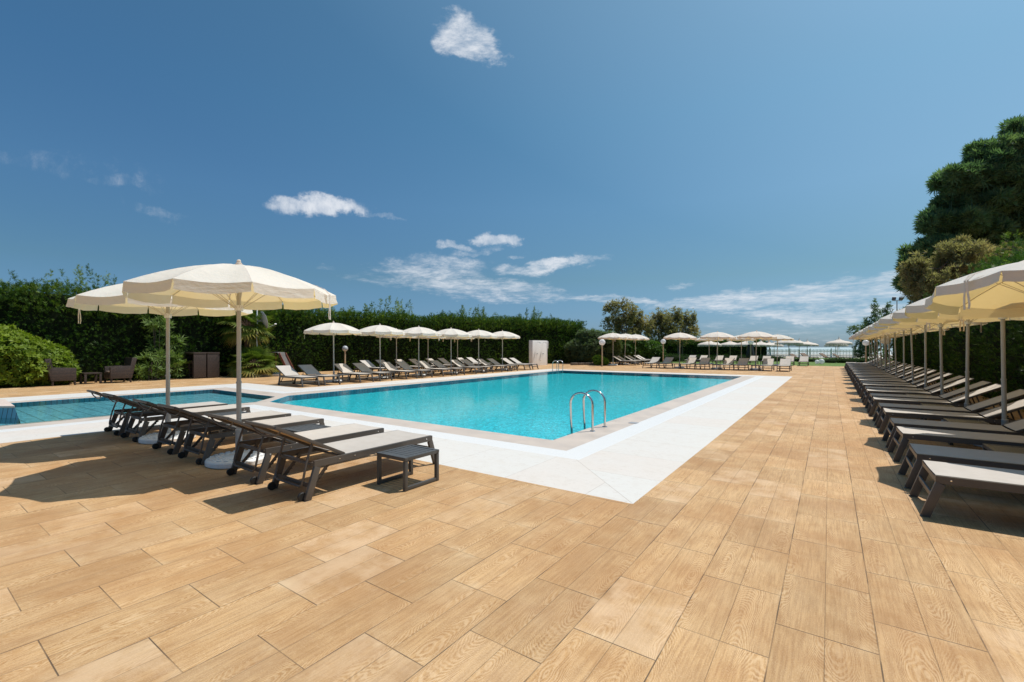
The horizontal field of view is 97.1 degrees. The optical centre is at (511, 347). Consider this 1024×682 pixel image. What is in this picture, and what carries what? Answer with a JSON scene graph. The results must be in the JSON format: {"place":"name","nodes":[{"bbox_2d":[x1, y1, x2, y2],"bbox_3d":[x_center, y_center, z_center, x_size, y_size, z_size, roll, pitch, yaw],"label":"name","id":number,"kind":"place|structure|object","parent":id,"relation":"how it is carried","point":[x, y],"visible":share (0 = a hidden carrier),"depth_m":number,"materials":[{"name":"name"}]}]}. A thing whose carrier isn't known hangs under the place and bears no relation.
{"place":"outdoors","nodes":[
{"label":"outdoors","id":0,"kind":"place"},
{"bbox_2d":[0,393,263,425],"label":"paddling pool floor","id":1,"kind":"structure","parent":0,"point":[32,414],"depth_m":12.26,"materials":[{"name":"tile"}]},
{"bbox_2d":[0,399,20,423],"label":"pool seat block","id":2,"kind":"structure","parent":1,"relation":"on","point":[8,414],"depth_m":9.68,"materials":[{"name":"blue tile"}]},
{"bbox_2d":[11,389,273,407],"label":"paddling pool walls","id":3,"kind":"structure","parent":0,"point":[63,401],"depth_m":14.23,"materials":[{"name":"tile"}]},
{"bbox_2d":[0,370,754,450],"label":"pool edge paving","id":4,"kind":"structure","parent":0,"point":[574,440],"depth_m":9.67,"materials":[{"name":"stone"}]},
{"bbox_2d":[569,390,606,433],"bbox_3d":[1.427,1.255,8.430,0.511,0.893,0.640,0,0,35],"label":"pool ladder","id":5,"kind":"object","parent":4,"relation":"on","point":[583,403],"visible":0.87,"depth_m":8.32,"materials":[{"name":"metal"}]},
{"bbox_2d":[0,370,764,459],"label":"pool border","id":6,"kind":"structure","parent":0,"point":[589,448],"depth_m":8.68,"materials":[{"name":"white stone"}]},
{"bbox_2d":[0,369,791,503],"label":"stone paving","id":7,"kind":"structure","parent":0,"point":[633,469],"depth_m":6.64,"materials":[{"name":"white stone"}]},
{"bbox_2d":[271,371,741,402],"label":"pool walls","id":8,"kind":"structure","parent":0,"point":[332,394],"depth_m":19.17,"materials":[{"name":"tile"}]},
{"bbox_2d":[282,373,732,439],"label":"pool floor","id":9,"kind":"structure","parent":0,"point":[518,407],"depth_m":13.70,"materials":[{"name":"tile"}]},
{"bbox_2d":[0,362,1023,681],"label":"deck","id":10,"kind":"structure","parent":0,"point":[786,532],"depth_m":3.11,"materials":[{"name":"brown wood"}]},
{"bbox_2d":[0,323,81,387],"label":"pittosporum bush","id":11,"kind":"object","parent":10,"relation":"on","point":[23,354],"visible":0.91,"depth_m":17.16,"materials":[{"name":"green plant"}]},
{"bbox_2d":[43,359,75,385],"bbox_3d":[-18.013,0.969,17.939,0.936,1.068,0.897,0,0,35],"label":"wicker armchair","id":12,"kind":"object","parent":10,"relation":"on","point":[61,374],"visible":0.77,"depth_m":17.66,"materials":[{"name":"brown wicker"}]},
{"bbox_2d":[79,372,101,383],"bbox_3d":[-17.562,1.275,18.842,0.760,0.450,0.560,0,0,35],"label":"coffee table","id":13,"kind":"object","parent":10,"relation":"on","point":[95,377],"visible":0.97,"depth_m":18.81,"materials":[{"name":"wicker"}]},
{"bbox_2d":[104,357,136,382],"bbox_3d":[-16.871,0.969,19.479,0.936,1.068,0.897,0,0,35],"label":"wicker armchair","id":14,"kind":"object","parent":10,"relation":"on","point":[124,371],"visible":1,"depth_m":19.28,"materials":[{"name":"brown wicker"}]},
{"bbox_2d":[86,390,227,435],"bbox_3d":[-6.510,1.118,8.483,0.692,0.770,2.081,0,0,36],"label":"sun lounger","id":15,"kind":"object","parent":10,"relation":"on","point":[120,412],"visible":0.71,"depth_m":8.09,"materials":[{"name":"beige"}]},
{"bbox_2d":[66,283,252,443],"bbox_3d":[-5.596,0.174,7.348,2.400,2.652,2.326,0,0,35],"label":"parasol","id":16,"kind":"object","parent":10,"relation":"on","point":[111,298],"visible":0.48,"depth_m":7.32,"materials":[{"name":"white fabric"}]},
{"bbox_2d":[133,348,189,380],"bbox_3d":[-16.236,0.820,20.936,1.441,1.618,2.428,0,0,35],"label":"oleander shrub","id":17,"kind":"object","parent":10,"relation":"on","point":[161,373],"visible":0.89,"depth_m":20.75,"materials":[{"name":"green plant"}]},
{"bbox_2d":[138,309,191,379],"bbox_3d":[-16.385,-0.081,21.405,1.528,3.495,2.174,0,0,35],"label":"oleander shrub","id":18,"kind":"object","parent":10,"relation":"on","point":[156,325],"visible":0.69,"depth_m":21.16,"materials":[{"name":"green plant"}]},
{"bbox_2d":[102,393,250,441],"bbox_3d":[-5.764,1.118,7.960,0.692,0.770,2.081,0,0,35],"label":"sun lounger","id":19,"kind":"object","parent":10,"relation":"on","point":[144,430],"visible":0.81,"depth_m":7.54,"materials":[{"name":"beige fabric"}]},
{"bbox_2d":[183,352,206,378],"bbox_3d":[-15.554,0.870,22.137,1.340,1.260,0.550,0,0,35],"label":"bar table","id":20,"kind":"object","parent":10,"relation":"on","point":[199,363],"visible":0.88,"depth_m":21.81,"materials":[{"name":"wood"}]},
{"bbox_2d":[132,399,290,454],"bbox_3d":[-4.577,1.118,7.126,0.692,0.770,2.081,0,0,35],"label":"sun lounger","id":21,"kind":"object","parent":10,"relation":"on","point":[251,416],"visible":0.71,"depth_m":6.71,"materials":[{"name":"beige"}]},
{"bbox_2d":[206,352,219,377],"bbox_3d":[-15.221,0.870,22.611,1.340,1.260,0.550,0,0,35],"label":"bar table","id":22,"kind":"object","parent":10,"relation":"on","point":[212,364],"visible":0.68,"depth_m":22.23,"materials":[{"name":"wood"}]},
{"bbox_2d":[208,411,248,433],"bbox_3d":[-4.926,1.325,7.881,0.460,0.349,0.500,0,0,35],"label":"side table","id":23,"kind":"object","parent":10,"relation":"on","point":[223,414],"visible":0.32,"depth_m":7.89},
{"bbox_2d":[122,259,337,468],"bbox_3d":[-3.576,0.174,5.921,2.302,2.652,2.391,0,0,35],"label":"parasol","id":24,"kind":"object","parent":10,"relation":"on","point":[239,286],"visible":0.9,"depth_m":5.57,"materials":[{"name":"white fabric"}]},
{"bbox_2d":[157,404,324,464],"bbox_3d":[-3.791,1.118,6.574,0.692,0.770,2.081,0,0,35],"label":"sun lounger","id":25,"kind":"object","parent":10,"relation":"on","point":[288,421],"visible":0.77,"depth_m":6.17,"materials":[{"name":"beige"}]},
{"bbox_2d":[216,310,275,367],"bbox_3d":[-14.100,-0.446,23.963,2.972,3.898,2.842,0,0,35],"label":"palm tree","id":26,"kind":"object","parent":10,"relation":"on","point":[248,334],"visible":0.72,"depth_m":23.53,"materials":[{"name":"green plant"}]},
{"bbox_2d":[226,345,280,377],"bbox_3d":[-13.288,0.832,23.378,2.618,2.008,2.882,0,0,-1],"label":"fan palm","id":27,"kind":"object","parent":10,"relation":"on","point":[251,354],"visible":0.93,"depth_m":22.98,"materials":[{"name":"green plant"}]},
{"bbox_2d":[256,310,276,358],"bbox_3d":[-13.071,-0.300,23.962,0.778,3.600,0.806,0,0,8],"label":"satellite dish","id":28,"kind":"object","parent":10,"relation":"on","point":[264,320],"visible":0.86,"depth_m":23.76,"materials":[{"name":"white paint"}]},
{"bbox_2d":[269,352,294,375],"bbox_3d":[-12.303,0.875,24.200,1.440,1.251,0.740,0,0,0],"label":"deck chair","id":29,"kind":"object","parent":10,"relation":"on","point":[284,358],"visible":0.52,"depth_m":24.26,"materials":[{"name":"fabric"}]},
{"bbox_2d":[0,264,586,381],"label":"tall hedge","id":30,"kind":"object","parent":10,"relation":"on","point":[96,341],"visible":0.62,"depth_m":26.48,"materials":[{"name":"green plant"}]},
{"bbox_2d":[204,413,383,484],"bbox_3d":[-2.611,1.118,5.746,0.692,0.770,2.081,0,0,36],"label":"sun lounger","id":31,"kind":"object","parent":10,"relation":"on","point":[335,433],"visible":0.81,"depth_m":5.37,"materials":[{"name":"beige"}]},
{"bbox_2d":[275,365,319,386],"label":"sun lounger","id":32,"kind":"object","parent":10,"relation":"on","point":[286,371],"visible":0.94,"depth_m":18.02,"materials":[{"name":"beige fabric"}]},
{"bbox_2d":[281,423,330,456],"bbox_3d":[-2.962,1.325,6.502,0.460,0.349,0.500,0,0,35],"label":"side table","id":33,"kind":"object","parent":10,"relation":"on","point":[301,428],"visible":0.45,"depth_m":6.44,"materials":[{"name":"metal"}]},
{"bbox_2d":[297,364,340,385],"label":"sun lounger","id":34,"kind":"object","parent":10,"relation":"on","point":[309,369],"visible":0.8,"depth_m":18.82,"materials":[{"name":"beige fabric"}]},
{"bbox_2d":[304,321,361,381],"bbox_3d":[-7.799,0.174,19.745,2.400,2.652,2.325,0,0,35],"label":"parasol","id":35,"kind":"object","parent":10,"relation":"on","point":[333,328],"visible":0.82,"depth_m":19.18,"materials":[{"name":"white fabric"}]},
{"bbox_2d":[244,420,434,501],"bbox_3d":[-1.839,1.118,5.204,0.692,0.770,2.081,0,0,36],"label":"sun lounger","id":36,"kind":"object","parent":10,"relation":"on","point":[354,448],"visible":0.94,"depth_m":4.86,"materials":[{"name":"beige"}]},
{"bbox_2d":[334,363,373,382],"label":"sun lounger","id":37,"kind":"object","parent":10,"relation":"on","point":[344,368],"visible":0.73,"depth_m":20.18,"materials":[{"name":"beige"}]},
{"bbox_2d":[352,363,392,380],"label":"sun lounger","id":38,"kind":"object","parent":10,"relation":"on","point":[362,367],"visible":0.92,"depth_m":21.01,"materials":[{"name":"beige"}]},
{"bbox_2d":[355,324,404,378],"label":"parasol","id":39,"kind":"object","parent":10,"relation":"on","point":[379,330],"visible":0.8,"depth_m":21.32,"materials":[{"name":"white fabric"}]},
{"bbox_2d":[379,362,417,378],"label":"sun lounger","id":40,"kind":"object","parent":10,"relation":"on","point":[388,366],"visible":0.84,"depth_m":22.23,"materials":[{"name":"beige"}]},
{"bbox_2d":[377,444,438,491],"bbox_3d":[-1.152,1.325,5.024,0.460,0.349,0.500,0,0,35],"label":"side table","id":41,"kind":"object","parent":10,"relation":"on","point":[407,453],"visible":1,"depth_m":4.96,"materials":[{"name":"grey metal"}]},
{"bbox_2d":[395,361,432,377],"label":"sun lounger","id":42,"kind":"object","parent":10,"relation":"on","point":[403,365],"visible":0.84,"depth_m":23.10,"materials":[{"name":"beige"}]},
{"bbox_2d":[398,326,441,375],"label":"parasol","id":43,"kind":"object","parent":10,"relation":"on","point":[418,332],"visible":0.84,"depth_m":23.25,"materials":[{"name":"white fabric"}]},
{"bbox_2d":[416,361,452,375],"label":"sun lounger","id":44,"kind":"object","parent":10,"relation":"on","point":[425,364],"visible":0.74,"depth_m":24.26,"materials":[{"name":"beige"}]},
{"bbox_2d":[430,360,464,374],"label":"sun lounger","id":45,"kind":"object","parent":10,"relation":"on","point":[437,363],"visible":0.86,"depth_m":25.24,"materials":[{"name":"beige"}]},
{"bbox_2d":[437,328,471,373],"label":"parasol","id":46,"kind":"object","parent":10,"relation":"on","point":[451,333],"visible":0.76,"depth_m":25.28,"materials":[{"name":"white fabric"}]},
{"bbox_2d":[450,360,483,373],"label":"sun lounger","id":47,"kind":"object","parent":10,"relation":"on","point":[457,363],"visible":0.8,"depth_m":26.52,"materials":[{"name":"beige"}]},
{"bbox_2d":[460,359,492,372],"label":"sun lounger","id":48,"kind":"object","parent":10,"relation":"on","point":[467,362],"visible":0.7,"depth_m":27.33,"materials":[{"name":"beige"}]},
{"bbox_2d":[465,329,497,371],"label":"parasol","id":49,"kind":"object","parent":10,"relation":"on","point":[478,333],"visible":0.81,"depth_m":27.33,"materials":[{"name":"white fabric"}]},
{"bbox_2d":[485,330,519,369],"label":"parasol","id":50,"kind":"object","parent":10,"relation":"on","point":[502,335],"visible":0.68,"depth_m":29.52,"materials":[{"name":"white fabric"}]},
{"bbox_2d":[529,340,547,365],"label":"shower wall","id":51,"kind":"structure","parent":10,"relation":"on","point":[538,352],"depth_m":37.42,"materials":[{"name":"white tile"}]},
{"bbox_2d":[563,328,623,362],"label":"oleander shrub","id":52,"kind":"object","parent":10,"relation":"on","point":[584,346],"visible":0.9,"depth_m":40.85,"materials":[{"name":"green plant"}]},
{"bbox_2d":[592,355,608,364],"bbox_3d":[7.467,1.098,38.242,1.321,1.046,1.341,0,0,-18],"label":"lime shrub","id":53,"kind":"object","parent":10,"relation":"on","point":[596,359],"visible":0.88,"depth_m":37.88,"materials":[{"name":"green plant"}]},
{"bbox_2d":[598,333,627,364],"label":"parasol","id":54,"kind":"object","parent":10,"relation":"on","point":[612,336],"visible":0.98,"depth_m":37.18,"materials":[{"name":"white fabric"}]},
{"bbox_2d":[663,332,696,367],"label":"parasol","id":55,"kind":"object","parent":10,"relation":"on","point":[680,335],"visible":0.96,"depth_m":32.52,"materials":[{"name":"white fabric"}]},
{"bbox_2d":[700,331,735,368],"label":"parasol","id":56,"kind":"object","parent":10,"relation":"on","point":[717,335],"visible":0.94,"depth_m":30.86,"materials":[{"name":"white fabric"}]},
{"bbox_2d":[733,358,748,370],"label":"sun lounger","id":57,"kind":"object","parent":10,"relation":"on","point":[742,361],"visible":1,"depth_m":30.41,"materials":[{"name":"beige"}]},
{"bbox_2d":[737,330,776,369],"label":"parasol","id":58,"kind":"object","parent":10,"relation":"on","point":[756,335],"visible":0.93,"depth_m":29.87,"materials":[{"name":"white fabric"}]},
{"bbox_2d":[761,334,793,365],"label":"parasol","id":59,"kind":"object","parent":10,"relation":"on","point":[783,338],"visible":0.73,"depth_m":37.25,"materials":[{"name":"white fabric"}]},
{"bbox_2d":[777,359,791,371],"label":"sun lounger","id":60,"kind":"object","parent":10,"relation":"on","point":[785,363],"visible":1,"depth_m":29.01,"materials":[{"name":"beige"}]},
{"bbox_2d":[851,365,914,381],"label":"sun lounger","id":61,"kind":"object","parent":10,"relation":"on","point":[892,373],"visible":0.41,"depth_m":19.17,"materials":[{"name":"beige"}]},
{"bbox_2d":[853,367,923,385],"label":"sun lounger","id":62,"kind":"object","parent":10,"relation":"on","point":[907,373],"visible":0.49,"depth_m":17.18,"materials":[{"name":"beige"}]},
{"bbox_2d":[855,332,923,370],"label":"parasol","id":63,"kind":"object","parent":10,"relation":"on","point":[857,334],"visible":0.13,"depth_m":20.37,"materials":[{"name":"beige fabric"}]},
{"bbox_2d":[858,329,923,373],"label":"parasol","id":64,"kind":"object","parent":10,"relation":"on","point":[861,332],"visible":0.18,"depth_m":18.44,"materials":[{"name":"beige fabric"}]},
{"bbox_2d":[854,368,931,388],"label":"sun lounger","id":65,"kind":"object","parent":10,"relation":"on","point":[907,377],"visible":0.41,"depth_m":15.95,"materials":[{"name":"beige"}]},
{"bbox_2d":[856,370,936,390],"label":"sun lounger","id":66,"kind":"object","parent":10,"relation":"on","point":[909,380],"visible":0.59,"depth_m":15.27,"materials":[{"name":"beige"}]},
{"bbox_2d":[857,372,945,393],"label":"sun lounger","id":67,"kind":"object","parent":10,"relation":"on","point":[913,382],"visible":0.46,"depth_m":14.12,"materials":[{"name":"beige"}]},
{"bbox_2d":[859,373,952,396],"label":"sun lounger","id":68,"kind":"object","parent":10,"relation":"on","point":[921,384],"visible":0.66,"depth_m":13.36,"materials":[{"name":"beige"}]},
{"bbox_2d":[863,328,948,376],"bbox_3d":[14.281,0.174,16.479,2.339,2.652,2.393,0,0,35],"label":"parasol","id":69,"kind":"object","parent":10,"relation":"on","point":[903,331],"visible":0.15,"depth_m":16.47,"materials":[{"name":"beige fabric"}]},
{"bbox_2d":[861,375,964,399],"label":"sun lounger","id":70,"kind":"object","parent":10,"relation":"on","point":[947,381],"visible":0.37,"depth_m":12.09,"materials":[{"name":"beige"}]},
{"bbox_2d":[865,324,962,381],"bbox_3d":[12.870,0.175,14.572,2.328,2.651,2.389,0,0,35],"label":"parasol","id":71,"kind":"object","parent":10,"relation":"on","point":[869,328],"visible":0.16,"depth_m":14.56,"materials":[{"name":"beige fabric"}]},
{"bbox_2d":[862,377,974,404],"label":"sun lounger","id":72,"kind":"object","parent":10,"relation":"on","point":[935,392],"visible":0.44,"depth_m":11.37,"materials":[{"name":"beige"}]},
{"bbox_2d":[865,381,991,410],"bbox_3d":[9.371,1.118,10.301,2.081,0.770,0.692,0,0,35],"label":"sun lounger","id":73,"kind":"object","parent":10,"relation":"on","point":[961,391],"visible":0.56,"depth_m":10.16,"materials":[{"name":"beige"}]},
{"bbox_2d":[872,321,987,386],"bbox_3d":[11.531,0.174,12.599,2.297,2.652,2.404,0,0,35],"label":"parasol","id":74,"kind":"object","parent":10,"relation":"on","point":[875,325],"visible":0.23,"depth_m":12.61,"materials":[{"name":"beige fabric"}]},
{"bbox_2d":[867,384,1000,415],"bbox_3d":[8.815,1.118,9.527,2.081,0.770,0.692,0,0,36],"label":"sun lounger","id":75,"kind":"object","parent":10,"relation":"on","point":[958,401],"visible":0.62,"depth_m":9.43,"materials":[{"name":"beige"}]},
{"bbox_2d":[877,314,1010,394],"bbox_3d":[10.119,0.174,10.680,2.314,2.652,2.407,0,0,35],"label":"parasol","id":76,"kind":"object","parent":10,"relation":"on","point":[886,320],"visible":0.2,"depth_m":10.69,"materials":[{"name":"beige fabric"}]},
{"bbox_2d":[872,389,1023,425],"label":"sun lounger","id":77,"kind":"object","parent":10,"relation":"on","point":[978,407],"visible":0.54,"depth_m":8.22,"materials":[{"name":"beige"}]},
{"bbox_2d":[876,399,1023,432],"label":"sun lounger","id":78,"kind":"object","parent":10,"relation":"on","point":[993,415],"visible":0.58,"depth_m":7.51,"materials":[{"name":"beige"}]},
{"bbox_2d":[882,418,1023,447],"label":"sun lounger","id":79,"kind":"object","parent":10,"relation":"on","point":[1010,428],"visible":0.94,"depth_m":6.50,"materials":[{"name":"beige"}]},
{"bbox_2d":[883,235,1023,410],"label":"tall hedge","id":80,"kind":"object","parent":10,"relation":"on","point":[985,355],"visible":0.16,"depth_m":13.69,"materials":[{"name":"green plant"}]},
{"bbox_2d":[887,426,1023,461],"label":"sun lounger","id":81,"kind":"object","parent":10,"relation":"on","point":[949,436],"visible":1,"depth_m":5.82,"materials":[{"name":"beige"}]},
{"bbox_2d":[889,114,1023,295],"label":"pine tree","id":82,"kind":"object","parent":10,"relation":"on","point":[979,189],"visible":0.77,"depth_m":27.55,"materials":[{"name":"green plant"}]},
{"bbox_2d":[890,308,1023,420],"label":"parasol","id":83,"kind":"object","parent":10,"relation":"on","point":[899,316],"visible":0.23,"depth_m":9.01,"materials":[{"name":"beige fabric"}]},
{"bbox_2d":[905,296,1011,446],"bbox_3d":[7.431,0.208,6.839,2.300,2.584,2.326,0,0,35],"label":"parasol","id":84,"kind":"object","parent":10,"relation":"on","point":[917,310],"visible":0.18,"depth_m":6.98,"materials":[{"name":"beige fabric"}]},
{"bbox_2d":[895,233,1022,304],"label":"tamarisk tree","id":85,"kind":"object","parent":10,"relation":"on","point":[955,257],"visible":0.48,"depth_m":22.28,"materials":[{"name":"green plant"}]},
{"bbox_2d":[898,443,1023,488],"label":"sun lounger","id":86,"kind":"object","parent":10,"relation":"on","point":[985,458],"visible":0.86,"depth_m":4.75,"materials":[{"name":"beige"}]},
{"bbox_2d":[909,460,1023,517],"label":"sun lounger","id":87,"kind":"object","parent":10,"relation":"on","point":[984,477],"visible":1,"depth_m":3.99,"materials":[{"name":"beige fabric"}]},
{"bbox_2d":[943,418,990,444],"bbox_3d":[7.060,1.325,7.018,0.460,0.349,0.500,0,0,35],"label":"side table","id":88,"kind":"object","parent":10,"relation":"on","point":[964,421],"visible":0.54,"depth_m":7.04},
{"bbox_2d":[924,260,1023,317],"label":"parasol","id":89,"kind":"object","parent":10,"relation":"on","point":[996,292],"visible":0.97,"depth_m":5.87,"materials":[{"name":"white fabric"}]},
{"bbox_2d":[964,229,1023,275],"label":"cypress tree","id":90,"kind":"object","parent":10,"relation":"on","point":[1014,244],"visible":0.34,"depth_m":15.52,"materials":[{"name":"green plant"}]},
{"bbox_2d":[982,443,1023,453],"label":"side table","id":91,"kind":"object","parent":10,"relation":"on","point":[1003,448],"visible":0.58,"depth_m":5.16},
{"bbox_2d":[0,0,1023,346],"label":"sky","id":92,"kind":"structure","parent":0,"point":[765,166],"materials":[{"name":"blue"}]},
{"bbox_2d":[292,371,738,406],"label":"pool water","id":93,"kind":"structure","parent":0,"point":[571,374],"depth_m":22.74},
{"bbox_2d":[643,357,891,365],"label":"lawn","id":94,"kind":"structure","parent":0,"point":[814,364],"depth_m":42.45,"materials":[{"name":"green plant"}]},
{"bbox_2d":[599,297,639,334],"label":"tamarisk tree","id":95,"kind":"object","parent":94,"relation":"on","point":[629,318],"visible":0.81,"depth_m":55.59,"materials":[{"name":"green plant"}]},
{"bbox_2d":[609,333,665,361],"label":"laurel shrub","id":96,"kind":"object","parent":94,"relation":"on","point":[647,349],"visible":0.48,"depth_m":45.50,"materials":[{"name":"green plant"}]},
{"bbox_2d":[632,309,654,338],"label":"tamarisk tree","id":97,"kind":"object","parent":94,"relation":"on","point":[640,325],"visible":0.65,"depth_m":56.42,"materials":[{"name":"green plant"}]},
{"bbox_2d":[644,307,671,344],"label":"tamarisk tree","id":98,"kind":"object","parent":94,"relation":"on","point":[658,317],"visible":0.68,"depth_m":57.64,"materials":[{"name":"green plant"}]},
{"bbox_2d":[659,305,701,354],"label":"tamarisk tree","id":99,"kind":"object","parent":94,"relation":"on","point":[681,323],"visible":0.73,"depth_m":57.98,"materials":[{"name":"green plant"}]},
{"bbox_2d":[651,337,767,356],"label":"tall hedge","id":100,"kind":"object","parent":94,"relation":"on","point":[692,348],"visible":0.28,"depth_m":63.54,"materials":[{"name":"green plant"}]},
{"bbox_2d":[669,354,784,361],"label":"clipped bush","id":101,"kind":"object","parent":94,"relation":"on","point":[760,358],"visible":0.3,"depth_m":48.47,"materials":[{"name":"green plant"}]},
{"bbox_2d":[775,336,802,355],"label":"beach parasol","id":102,"kind":"object","parent":94,"relation":"on","point":[794,342],"visible":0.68,"depth_m":51.14,"materials":[{"name":"beige fabric"}]},
{"bbox_2d":[824,357,873,362],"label":"clipped bush","id":103,"kind":"object","parent":94,"relation":"on","point":[839,360],"visible":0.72,"depth_m":43.57,"materials":[{"name":"green plant"}]},
{"bbox_2d":[846,298,888,358],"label":"tamarisk tree","id":104,"kind":"object","parent":94,"relation":"on","point":[860,350],"visible":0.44,"depth_m":51.92,"materials":[{"name":"green plant"}]},
{"bbox_2d":[876,301,893,358],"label":"tamarisk tree","id":105,"kind":"object","parent":94,"relation":"on","point":[886,311],"visible":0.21,"depth_m":55.16,"materials":[{"name":"green plant"}]},
{"bbox_2d":[767,347,892,354],"bbox_3d":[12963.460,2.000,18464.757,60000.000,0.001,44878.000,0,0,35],"label":"sea water","id":106,"kind":"structure","parent":0,"point":[812,348],"depth_m":822.18,"materials":[{"name":"blue liquid"}]},
{"bbox_2d":[771,354,892,358],"bbox_3d":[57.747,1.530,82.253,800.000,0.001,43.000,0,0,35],"label":"beach sand","id":107,"kind":"structure","parent":0,"point":[832,356],"depth_m":85.38,"materials":[{"name":"sand"}]},
{"bbox_2d":[767,346,855,357],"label":"picket fence","id":108,"kind":"object","parent":107,"relation":"on","point":[794,351],"visible":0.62,"depth_m":66.63,"materials":[{"name":"white paint"}]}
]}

